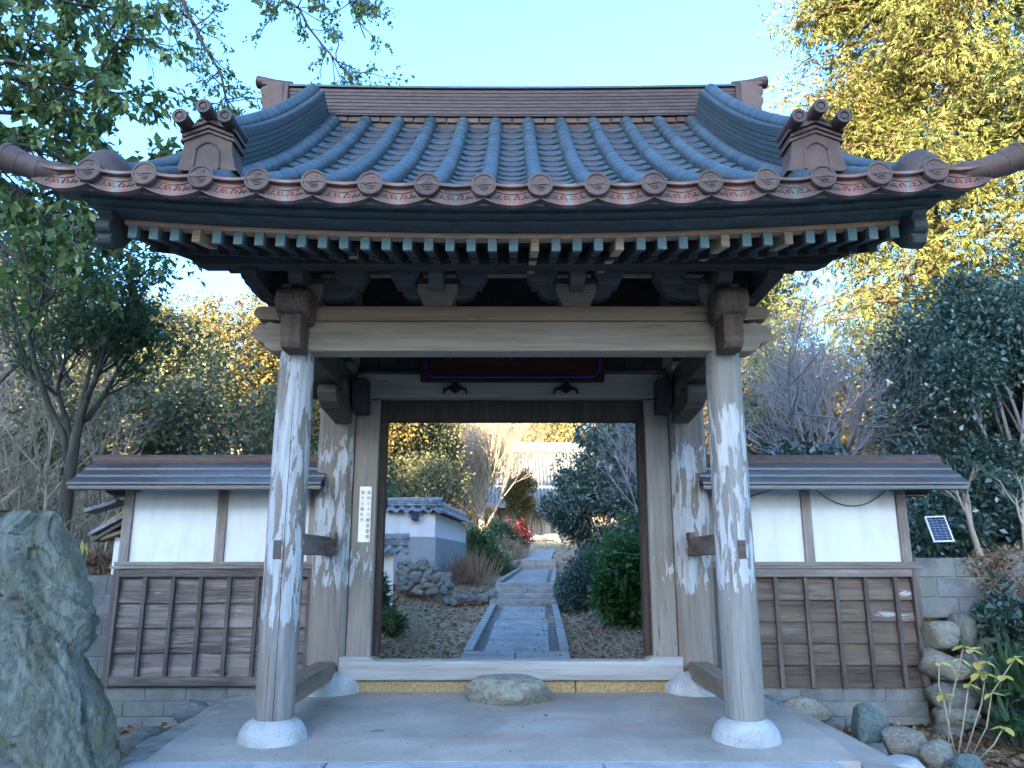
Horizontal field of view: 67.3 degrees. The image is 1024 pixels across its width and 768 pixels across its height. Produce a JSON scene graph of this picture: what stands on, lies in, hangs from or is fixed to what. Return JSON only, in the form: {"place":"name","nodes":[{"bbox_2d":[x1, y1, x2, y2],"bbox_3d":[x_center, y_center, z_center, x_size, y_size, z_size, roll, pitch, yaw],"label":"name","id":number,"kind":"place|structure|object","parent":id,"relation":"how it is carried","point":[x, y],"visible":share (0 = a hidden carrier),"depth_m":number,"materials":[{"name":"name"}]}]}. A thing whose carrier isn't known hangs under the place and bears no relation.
{"place":"outdoors","nodes":[
{"label":"outdoors","id":0,"kind":"place"},
{"bbox_2d":[0,442,121,574],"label":"bare shrub","id":1,"kind":"object","parent":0,"point":[20,458],"visible":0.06,"depth_m":11.18,"materials":[{"name":"plant"}]},
{"bbox_2d":[236,694,721,754],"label":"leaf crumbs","id":2,"kind":"object","parent":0,"point":[505,725],"visible":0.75,"depth_m":5.85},
{"bbox_2d":[0,380,1023,767],"bbox_3d":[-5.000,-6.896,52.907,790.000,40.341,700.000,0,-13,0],"label":"ground","id":3,"kind":"structure","parent":0,"point":[558,558],"depth_m":11.35,"materials":[{"name":"brown soil"}]},
{"bbox_2d":[0,358,26,408],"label":"bare shrub","id":4,"kind":"object","parent":3,"relation":"on","point":[6,386],"visible":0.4,"depth_m":11.23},
{"bbox_2d":[0,334,61,481],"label":"bare shrub","id":5,"kind":"object","parent":3,"relation":"on","point":[2,415],"visible":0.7,"depth_m":9.87,"materials":[{"name":"plant"}]},
{"bbox_2d":[0,302,80,418],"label":"bare shrub","id":6,"kind":"object","parent":3,"relation":"on","point":[18,375],"visible":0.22,"depth_m":13.64,"materials":[{"name":"plant"}]},
{"bbox_2d":[0,316,90,434],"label":"bare shrub","id":7,"kind":"object","parent":3,"relation":"on","point":[27,386],"visible":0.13,"depth_m":14.65,"materials":[{"name":"plant"}]},
{"bbox_2d":[0,232,91,417],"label":"evergreen tree","id":8,"kind":"object","parent":3,"relation":"on","point":[57,372],"visible":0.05,"depth_m":22.80,"materials":[{"name":"green plant"}]},
{"bbox_2d":[0,266,96,406],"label":"bare shrub","id":9,"kind":"object","parent":3,"relation":"on","point":[8,388],"visible":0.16,"depth_m":10.62,"materials":[{"name":"plant"}]},
{"bbox_2d":[0,509,120,767],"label":"standing stone","id":10,"kind":"object","parent":3,"relation":"on","point":[56,709],"visible":1,"depth_m":4.64,"materials":[{"name":"stone"}]},
{"bbox_2d":[0,410,124,573],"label":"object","id":11,"kind":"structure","parent":3,"relation":"on","point":[79,501],"depth_m":10.29,"materials":[{"name":"plant"}]},
{"bbox_2d":[0,335,169,510],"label":"bare shrub","id":12,"kind":"object","parent":3,"relation":"on","point":[50,434],"visible":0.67,"depth_m":9.23,"materials":[{"name":"plant"}]},
{"bbox_2d":[3,367,183,520],"bbox_3d":[-5.830,0.818,11.464,2.281,2.720,2.745,0,-13,0],"label":"bare shrub","id":13,"kind":"object","parent":3,"relation":"on","point":[92,457],"visible":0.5,"depth_m":11.22,"materials":[{"name":"plant"}]},
{"bbox_2d":[82,545,112,574],"bbox_3d":[-4.432,1.885,8.026,0.882,0.461,0.859,-10,-16,36],"label":"dead brush","id":14,"kind":"object","parent":3,"relation":"on","point":[104,564],"visible":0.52,"depth_m":7.98,"materials":[{"name":"brown plant"}]},
{"bbox_2d":[80,541,84,553],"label":"hanging leaf","id":15,"kind":"object","parent":14,"relation":"on","point":[82,545],"visible":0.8,"depth_m":8.12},
{"bbox_2d":[84,575,112,678],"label":"concrete block wall","id":16,"kind":"structure","parent":3,"relation":"on","point":[94,653],"depth_m":7.54,"materials":[{"name":"concrete"}]},
{"bbox_2d":[111,537,119,574],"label":"white wall end","id":17,"kind":"structure","parent":16,"relation":"on","point":[116,549],"depth_m":7.75,"materials":[{"name":"paint"}]},
{"bbox_2d":[0,142,204,391],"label":"evergreen tree","id":18,"kind":"object","parent":3,"relation":"on","point":[68,381],"visible":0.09,"depth_m":10.11,"materials":[{"name":"green plant"}]},
{"bbox_2d":[53,350,158,415],"bbox_3d":[-8.140,0.061,15.624,2.053,4.034,2.453,0,-13,0],"label":"bare shrub","id":19,"kind":"object","parent":3,"relation":"on","point":[107,378],"visible":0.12,"depth_m":15.60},
{"bbox_2d":[0,173,212,529],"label":"evergreen tree","id":20,"kind":"object","parent":3,"relation":"on","point":[128,335],"visible":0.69,"depth_m":8.76,"materials":[{"name":"green plant"}]},
{"bbox_2d":[1,357,219,499],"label":"evergreen tree","id":21,"kind":"object","parent":3,"relation":"on","point":[149,404],"visible":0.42,"depth_m":14.38,"materials":[{"name":"green plant"}]},
{"bbox_2d":[118,726,165,755],"bbox_3d":[-2.880,2.830,6.072,0.446,0.228,0.255,15,-19,-32],"label":"boulder","id":22,"kind":"object","parent":3,"relation":"on","point":[128,743],"visible":0.41,"depth_m":5.97,"materials":[{"name":"stone"}]},
{"bbox_2d":[52,286,242,454],"bbox_3d":[-11.489,-0.214,24.442,5.452,6.076,4.745,-7,-15,29],"label":"evergreen tree","id":23,"kind":"object","parent":3,"relation":"on","point":[179,321],"visible":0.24,"depth_m":24.19,"materials":[{"name":"green plant"}]},
{"bbox_2d":[135,736,159,750],"bbox_3d":[-2.623,2.703,5.623,0.254,0.220,0.215,4,-14,-17],"label":"boulder","id":24,"kind":"object","parent":3,"relation":"on","point":[152,738],"visible":0.2,"depth_m":5.61,"materials":[{"name":"stone"}]},
{"bbox_2d":[171,699,208,723],"bbox_3d":[-2.866,2.984,6.954,0.392,0.219,0.170,14,-9,-8],"label":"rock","id":25,"kind":"object","parent":3,"relation":"on","point":[187,710],"visible":0.49,"depth_m":6.90,"materials":[{"name":"stone"}]},
{"bbox_2d":[66,455,325,726],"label":"plastered wall","id":26,"kind":"structure","parent":3,"relation":"on","point":[183,623],"depth_m":7.39,"materials":[{"name":"white paint"}]},
{"bbox_2d":[84,499,123,541],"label":"fallen tile roof","id":27,"kind":"structure","parent":26,"relation":"attached to","point":[109,529],"depth_m":7.74,"materials":[{"name":"grey wood"}]},
{"bbox_2d":[0,0,414,331],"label":"broadleaf tree","id":28,"kind":"object","parent":3,"relation":"on","point":[26,218],"visible":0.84,"depth_m":7.25,"materials":[{"name":"green plant"}]},
{"bbox_2d":[158,284,279,454],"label":"golden tree","id":29,"kind":"object","parent":3,"relation":"on","point":[244,317],"visible":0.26,"depth_m":35.76,"materials":[{"name":"yellow plant"}]},
{"bbox_2d":[130,315,320,454],"bbox_3d":[-5.556,1.329,15.655,4.553,5.702,3.740,0,-13,0],"label":"evergreen tree","id":30,"kind":"object","parent":3,"relation":"on","point":[219,443],"visible":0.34,"depth_m":15.17,"materials":[{"name":"green plant"}]},
{"bbox_2d":[250,392,320,454],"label":"golden tree","id":31,"kind":"object","parent":3,"relation":"on","point":[311,434],"depth_m":31.84,"materials":[{"name":"yellow plant"}]},
{"bbox_2d":[310,399,431,493],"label":"golden tree","id":32,"kind":"object","parent":3,"relation":"on","point":[399,433],"visible":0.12,"depth_m":30.91,"materials":[{"name":"yellow plant"}]},
{"bbox_2d":[382,571,399,616],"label":"needle bush","id":33,"kind":"object","parent":3,"relation":"on","point":[387,601],"visible":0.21,"depth_m":11.71,"materials":[{"name":"plant"}]},
{"bbox_2d":[386,453,399,512],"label":"evergreen bush","id":34,"kind":"object","parent":3,"relation":"on","point":[389,484],"visible":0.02,"depth_m":19.90,"materials":[{"name":"green plant"}]},
{"bbox_2d":[381,605,409,637],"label":"shrub","id":35,"kind":"object","parent":3,"relation":"on","point":[393,621],"visible":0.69,"depth_m":11.32,"materials":[{"name":"green plant"}]},
{"bbox_2d":[384,533,409,604],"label":"garden wall","id":36,"kind":"structure","parent":3,"relation":"on","point":[400,540],"depth_m":12.78,"materials":[{"name":"white paint"}]},
{"bbox_2d":[402,613,445,639],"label":"bare shrub","id":37,"kind":"object","parent":3,"relation":"on","point":[412,623],"visible":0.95,"depth_m":11.35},
{"bbox_2d":[385,497,472,584],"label":"garden wall","id":38,"kind":"structure","parent":3,"relation":"on","point":[436,528],"depth_m":16.79,"materials":[{"name":"white paint"}]},
{"bbox_2d":[412,511,418,520],"bbox_3d":[-2.100,2.850,16.702,0.140,0.220,0.170,0,-13,0],"label":"wall lamp","id":39,"kind":"object","parent":38,"relation":"attached to","point":[415,515],"visible":1,"depth_m":16.62,"materials":[{"name":"black metal"}]},
{"bbox_2d":[387,446,475,522],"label":"tree","id":40,"kind":"object","parent":3,"relation":"on","point":[419,469],"visible":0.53,"depth_m":24.16,"materials":[{"name":"green plant"}]},
{"bbox_2d":[388,423,475,500],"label":"green tree","id":41,"kind":"object","parent":3,"relation":"on","point":[441,437],"visible":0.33,"depth_m":33.33,"materials":[{"name":"green plant"}]},
{"bbox_2d":[395,557,498,606],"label":"stone bank","id":42,"kind":"structure","parent":3,"relation":"on","point":[431,581],"depth_m":15.90,"materials":[{"name":"stone"}]},
{"bbox_2d":[441,544,503,583],"bbox_3d":[-0.980,4.051,17.537,1.822,0.996,1.792,0,-13,0],"label":"dry grass clump","id":43,"kind":"object","parent":3,"relation":"on","point":[468,571],"visible":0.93,"depth_m":17.33,"materials":[{"name":"plant"}]},
{"bbox_2d":[466,519,515,575],"bbox_3d":[-0.918,5.127,22.883,2.086,2.200,1.577,0,-13,0],"label":"evergreen bush","id":44,"kind":"object","parent":3,"relation":"on","point":[477,538],"visible":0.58,"depth_m":22.67,"materials":[{"name":"green plant"}]},
{"bbox_2d":[1,269,983,506],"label":"woodland","id":45,"kind":"object","parent":3,"relation":"on","point":[77,379],"visible":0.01,"depth_m":38.63,"materials":[{"name":"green plant"}]},
{"bbox_2d":[480,515,521,548],"bbox_3d":[-0.548,6.195,29.941,2.017,2.196,1.744,0,-13,0],"label":"clipped bush","id":46,"kind":"object","parent":3,"relation":"on","point":[504,527],"visible":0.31,"depth_m":29.69,"materials":[{"name":"green plant"}]},
{"bbox_2d":[491,538,526,570],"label":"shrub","id":47,"kind":"object","parent":3,"relation":"on","point":[511,556],"visible":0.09,"depth_m":24.77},
{"bbox_2d":[377,556,644,658],"bbox_3d":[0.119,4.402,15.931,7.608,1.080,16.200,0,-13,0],"label":"gravel","id":48,"kind":"structure","parent":3,"relation":"on","point":[417,643],"depth_m":11.38,"materials":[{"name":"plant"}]},
{"bbox_2d":[117,691,904,767],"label":"gate floor","id":49,"kind":"structure","parent":3,"relation":"on","point":[675,732],"depth_m":5.43,"materials":[{"name":"concrete"}]},
{"bbox_2d":[464,674,549,705],"bbox_3d":[-0.041,2.708,6.656,0.751,0.335,0.537,0,-13,0],"label":"step rock","id":50,"kind":"object","parent":49,"relation":"on","point":[509,689],"visible":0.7,"depth_m":6.52,"materials":[{"name":"stone"}]},
{"bbox_2d":[0,75,1023,748],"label":"temple gate","id":51,"kind":"structure","parent":49,"relation":"on","point":[392,253],"depth_m":5.93,"materials":[{"name":"brown wood"}]},
{"bbox_2d":[358,487,371,541],"bbox_3d":[-1.420,1.256,7.418,0.116,0.530,0.011,0,-13,0],"label":"name board","id":52,"kind":"object","parent":51,"relation":"attached to","point":[364,521],"visible":1,"depth_m":7.42,"materials":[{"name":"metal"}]},
{"bbox_2d":[495,531,530,559],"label":"grey shrub","id":53,"kind":"object","parent":3,"relation":"on","point":[513,546],"visible":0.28,"depth_m":28.16,"materials":[{"name":"plant"}]},
{"bbox_2d":[506,560,520,569],"bbox_3d":[-0.388,6.229,26.398,1.431,0.482,0.716,0,-13,0],"label":"stone row","id":54,"kind":"object","parent":3,"relation":"on","point":[515,564],"visible":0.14,"depth_m":26.22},
{"bbox_2d":[446,423,582,532],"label":"golden bare tree","id":55,"kind":"object","parent":3,"relation":"on","point":[495,455],"visible":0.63,"depth_m":36.99,"materials":[{"name":"plant"}]},
{"bbox_2d":[499,468,538,522],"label":"clipped tree","id":56,"kind":"object","parent":3,"relation":"on","point":[513,497],"visible":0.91,"depth_m":40.36,"materials":[{"name":"green plant"}]},
{"bbox_2d":[504,516,535,546],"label":"red shrub","id":57,"kind":"object","parent":3,"relation":"on","point":[523,536],"visible":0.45,"depth_m":35.70,"materials":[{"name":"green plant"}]},
{"bbox_2d":[477,442,612,533],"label":"temple hall","id":58,"kind":"structure","parent":3,"relation":"on","point":[543,481],"depth_m":49.46,"materials":[{"name":"paint"}]},
{"bbox_2d":[531,515,541,532],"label":"arched window","id":59,"kind":"structure","parent":58,"relation":"in","point":[535,515],"depth_m":47.25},
{"bbox_2d":[528,511,550,533],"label":"door","id":60,"kind":"structure","parent":58,"relation":"in","point":[536,527],"depth_m":47.31,"materials":[{"name":"wood"}]},
{"bbox_2d":[204,369,896,528],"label":"woodland","id":61,"kind":"object","parent":3,"relation":"on","point":[556,435],"visible":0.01,"depth_m":64.03,"materials":[{"name":"yellow plant"}]},
{"bbox_2d":[118,719,1023,767],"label":"leaf litter","id":62,"kind":"object","parent":3,"relation":"on","point":[988,762],"visible":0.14,"depth_m":6.45,"materials":[{"name":"plant"}]},
{"bbox_2d":[552,542,604,612],"bbox_3d":[1.607,4.057,15.373,1.684,1.893,1.507,0,-13,0],"label":"azalea bush","id":63,"kind":"object","parent":3,"relation":"on","point":[574,590],"visible":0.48,"depth_m":15.09,"materials":[{"name":"green plant"}]},
{"bbox_2d":[534,448,638,556],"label":"evergreen tree","id":64,"kind":"object","parent":3,"relation":"on","point":[563,516],"visible":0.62,"depth_m":21.88,"materials":[{"name":"green plant"}]},
{"bbox_2d":[587,611,594,616],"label":"boulder","id":65,"kind":"object","parent":3,"relation":"on","point":[590,613],"visible":0.56,"depth_m":13.96,"materials":[{"name":"stone"}]},
{"bbox_2d":[571,423,636,478],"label":"evergreen tree","id":66,"kind":"object","parent":3,"relation":"on","point":[594,440],"visible":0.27,"depth_m":21.14,"materials":[{"name":"green plant"}]},
{"bbox_2d":[583,504,641,630],"bbox_3d":[2.020,3.050,12.284,1.747,2.260,1.531,0,-13,0],"label":"glossy bush","id":67,"kind":"object","parent":3,"relation":"on","point":[612,601],"visible":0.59,"depth_m":11.89,"materials":[{"name":"green plant"}]},
{"bbox_2d":[564,423,707,512],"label":"bare tree","id":68,"kind":"object","parent":3,"relation":"on","point":[621,467],"visible":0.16,"depth_m":18.51,"materials":[{"name":"plant"}]},
{"bbox_2d":[605,401,709,522],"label":"golden tree","id":69,"kind":"object","parent":3,"relation":"on","point":[706,419],"visible":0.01,"depth_m":30.47,"materials":[{"name":"yellow plant"}]},
{"bbox_2d":[563,400,772,615],"bbox_3d":[2.558,1.861,12.980,3.768,4.434,4.978,0,-13,0],"label":"bare tree","id":70,"kind":"object","parent":3,"relation":"on","point":[629,464],"visible":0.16,"depth_m":13.60,"materials":[{"name":"plant"}]},
{"bbox_2d":[764,694,779,705],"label":"boulder","id":71,"kind":"object","parent":3,"relation":"on","point":[773,699],"visible":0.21,"depth_m":6.81,"materials":[{"name":"grey stone"}]},
{"bbox_2d":[703,271,842,454],"bbox_3d":[7.117,-0.478,22.312,5.086,10.507,4.423,0,-13,0],"label":"cedar tree","id":72,"kind":"object","parent":3,"relation":"on","point":[760,303],"visible":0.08,"depth_m":21.69,"materials":[{"name":"green plant"}]},
{"bbox_2d":[747,429,847,454],"bbox_3d":[3.287,1.069,8.940,1.400,1.082,1.245,-6,-14,23],"label":"leaved shrub","id":73,"kind":"object","parent":3,"relation":"on","point":[812,451],"visible":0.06,"depth_m":8.93,"materials":[{"name":"green plant"}]},
{"bbox_2d":[703,337,892,454],"bbox_3d":[11.616,2.879,33.189,8.513,10.230,7.344,-8,-15,32],"label":"golden tree","id":74,"kind":"object","parent":3,"relation":"on","point":[844,441],"visible":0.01,"depth_m":32.27,"materials":[{"name":"yellow plant"}]},
{"bbox_2d":[782,696,832,722],"bbox_3d":[2.675,2.988,7.034,0.468,0.256,0.218,0,-13,0],"label":"boulder","id":75,"kind":"object","parent":3,"relation":"on","point":[817,710],"visible":0.48,"depth_m":6.97,"materials":[{"name":"stone"}]},
{"bbox_2d":[698,455,969,726],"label":"plastered wall","id":76,"kind":"structure","parent":3,"relation":"on","point":[841,620],"depth_m":7.39,"materials":[{"name":"white paint"}]},
{"bbox_2d":[816,490,885,506],"bbox_3d":[3.380,1.130,7.647,0.725,0.177,0.009,0,-13,0],"label":"cable","id":77,"kind":"object","parent":76,"relation":"attached to","point":[848,505],"visible":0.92,"depth_m":7.64,"materials":[{"name":"black metal"}]},
{"bbox_2d":[703,270,991,506],"bbox_3d":[4.076,0.258,11.597,4.358,4.976,6.808,0,-13,0],"label":"bare tree","id":78,"kind":"object","parent":3,"relation":"on","point":[791,436],"visible":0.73,"depth_m":10.91,"materials":[{"name":"plant"}]},
{"bbox_2d":[851,702,884,744],"bbox_3d":[2.987,2.870,6.453,0.244,0.366,0.234,0,-13,0],"label":"boulder","id":79,"kind":"object","parent":3,"relation":"on","point":[867,724],"visible":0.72,"depth_m":6.38,"materials":[{"name":"grey stone"}]},
{"bbox_2d":[740,261,998,454],"bbox_3d":[5.393,0.078,12.117,5.455,5.306,5.521,0,-13,0],"label":"bare tree","id":80,"kind":"object","parent":3,"relation":"on","point":[853,430],"visible":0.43,"depth_m":12.45,"materials":[{"name":"plant"}]},
{"bbox_2d":[868,743,888,755],"bbox_3d":[2.815,2.876,5.992,0.490,0.113,0.272,11,-17,-39],"label":"stepping stone","id":81,"kind":"object","parent":3,"relation":"on","point":[880,747],"visible":0.3,"depth_m":5.98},
{"bbox_2d":[740,0,1023,484],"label":"cedar tree","id":82,"kind":"object","parent":3,"relation":"on","point":[889,100],"visible":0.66,"depth_m":17.02,"materials":[{"name":"yellow plant"}]},
{"bbox_2d":[881,726,926,756],"bbox_3d":[3.127,2.869,6.125,0.323,0.244,0.268,4,-14,-17],"label":"boulder","id":83,"kind":"object","parent":3,"relation":"on","point":[901,739],"visible":0.78,"depth_m":6.07,"materials":[{"name":"stone"}]},
{"bbox_2d":[887,754,924,767],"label":"boulder","id":84,"kind":"object","parent":3,"relation":"on","point":[900,760],"visible":0.73,"depth_m":5.11,"materials":[{"name":"stone"}]},
{"bbox_2d":[826,269,1007,513],"bbox_3d":[14.348,0.454,24.551,8.181,9.346,6.137,-5,-14,21],"label":"evergreen tree","id":85,"kind":"object","parent":3,"relation":"on","point":[864,427],"visible":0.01,"depth_m":24.75,"materials":[{"name":"green plant"}]},
{"bbox_2d":[917,738,953,767],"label":"boulder","id":86,"kind":"object","parent":3,"relation":"on","point":[936,753],"visible":0.83,"depth_m":5.71,"materials":[{"name":"stone"}]},
{"bbox_2d":[855,259,1023,540],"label":"camellia tree","id":87,"kind":"object","parent":3,"relation":"on","point":[977,342],"visible":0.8,"depth_m":10.23,"materials":[{"name":"green plant"}]},
{"bbox_2d":[906,458,1023,557],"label":"camellia tree","id":88,"kind":"object","parent":3,"relation":"on","point":[988,521],"visible":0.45,"depth_m":8.87,"materials":[{"name":"green plant"}]},
{"bbox_2d":[940,458,989,556],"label":"bare sapling","id":89,"kind":"object","parent":3,"relation":"on","point":[965,506],"visible":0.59,"depth_m":8.40,"materials":[{"name":"plant"}]},
{"bbox_2d":[948,753,983,767],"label":"boulder","id":90,"kind":"object","parent":3,"relation":"on","point":[966,760],"visible":1,"depth_m":5.47,"materials":[{"name":"grey stone"}]},
{"bbox_2d":[918,612,1023,736],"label":"stone retaining wall","id":91,"kind":"structure","parent":3,"relation":"on","point":[936,636],"depth_m":7.03,"materials":[{"name":"stone"}]},
{"bbox_2d":[912,558,1023,617],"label":"concrete block wall","id":92,"kind":"structure","parent":91,"relation":"on","point":[947,587],"depth_m":7.65,"materials":[{"name":"concrete"}]},
{"bbox_2d":[960,540,1023,614],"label":"dry creeper","id":93,"kind":"object","parent":92,"relation":"attached to","point":[999,561],"visible":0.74,"depth_m":7.60,"materials":[{"name":"brown plant"}]},
{"bbox_2d":[920,0,1023,456],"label":"cedar tree","id":94,"kind":"object","parent":3,"relation":"on","point":[1011,73],"visible":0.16,"depth_m":16.73,"materials":[{"name":"yellow plant"}]},
{"bbox_2d":[928,645,1023,758],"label":"yellow leaved shrub","id":95,"kind":"object","parent":3,"relation":"on","point":[977,665],"visible":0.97,"depth_m":5.91,"materials":[{"name":"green plant"}]},
{"bbox_2d":[941,616,1023,712],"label":"strap leaf clump","id":96,"kind":"object","parent":3,"relation":"on","point":[1014,672],"visible":0.77,"depth_m":6.73,"materials":[{"name":"plant"}]},
{"bbox_2d":[944,676,1023,747],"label":"strap leaf clump","id":97,"kind":"object","parent":3,"relation":"on","point":[1003,715],"visible":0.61,"depth_m":6.31,"materials":[{"name":"plant"}]},
{"bbox_2d":[969,570,1023,727],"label":"evergreen bush","id":98,"kind":"object","parent":3,"relation":"on","point":[1004,610],"visible":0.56,"depth_m":7.13,"materials":[{"name":"green plant"}]},
{"bbox_2d":[985,683,1023,694],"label":"fern","id":99,"kind":"object","parent":3,"relation":"on","point":[988,685],"visible":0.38,"depth_m":6.70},
{"bbox_2d":[986,469,1023,550],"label":"bare sapling","id":100,"kind":"object","parent":3,"relation":"on","point":[1019,511],"visible":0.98,"depth_m":8.51,"materials":[{"name":"plant"}]},
{"bbox_2d":[986,687,1023,702],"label":"fern","id":101,"kind":"object","parent":3,"relation":"on","point":[1007,693],"visible":0.5,"depth_m":6.59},
{"bbox_2d":[992,715,1023,736],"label":"fern","id":102,"kind":"object","parent":3,"relation":"on","point":[1014,725],"visible":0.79,"depth_m":6.11,"materials":[{"name":"plant"}]},
{"bbox_2d":[993,222,1023,436],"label":"camellia tree","id":103,"kind":"object","parent":3,"relation":"on","point":[1007,278],"visible":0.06,"depth_m":11.95,"materials":[{"name":"green plant"}]},
{"bbox_2d":[0,0,1023,377],"label":"sky","id":104,"kind":"structure","parent":0,"point":[441,42],"materials":[{"name":"blue"}]},
{"bbox_2d":[460,534,570,658],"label":"path","id":105,"kind":"structure","parent":0,"point":[528,584],"depth_m":13.33,"materials":[{"name":"stone"}]},
{"bbox_2d":[476,604,561,657],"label":"leaf litter","id":106,"kind":"object","parent":105,"relation":"on","point":[526,629],"visible":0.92,"depth_m":11.81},
{"bbox_2d":[924,516,954,542],"bbox_3d":[4.100,1.406,7.440,0.206,0.259,0.240,0,-13,0],"label":"solar panel","id":107,"kind":"object","parent":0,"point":[939,529],"visible":1,"depth_m":7.37,"materials":[{"name":"blue glass"}]}
]}

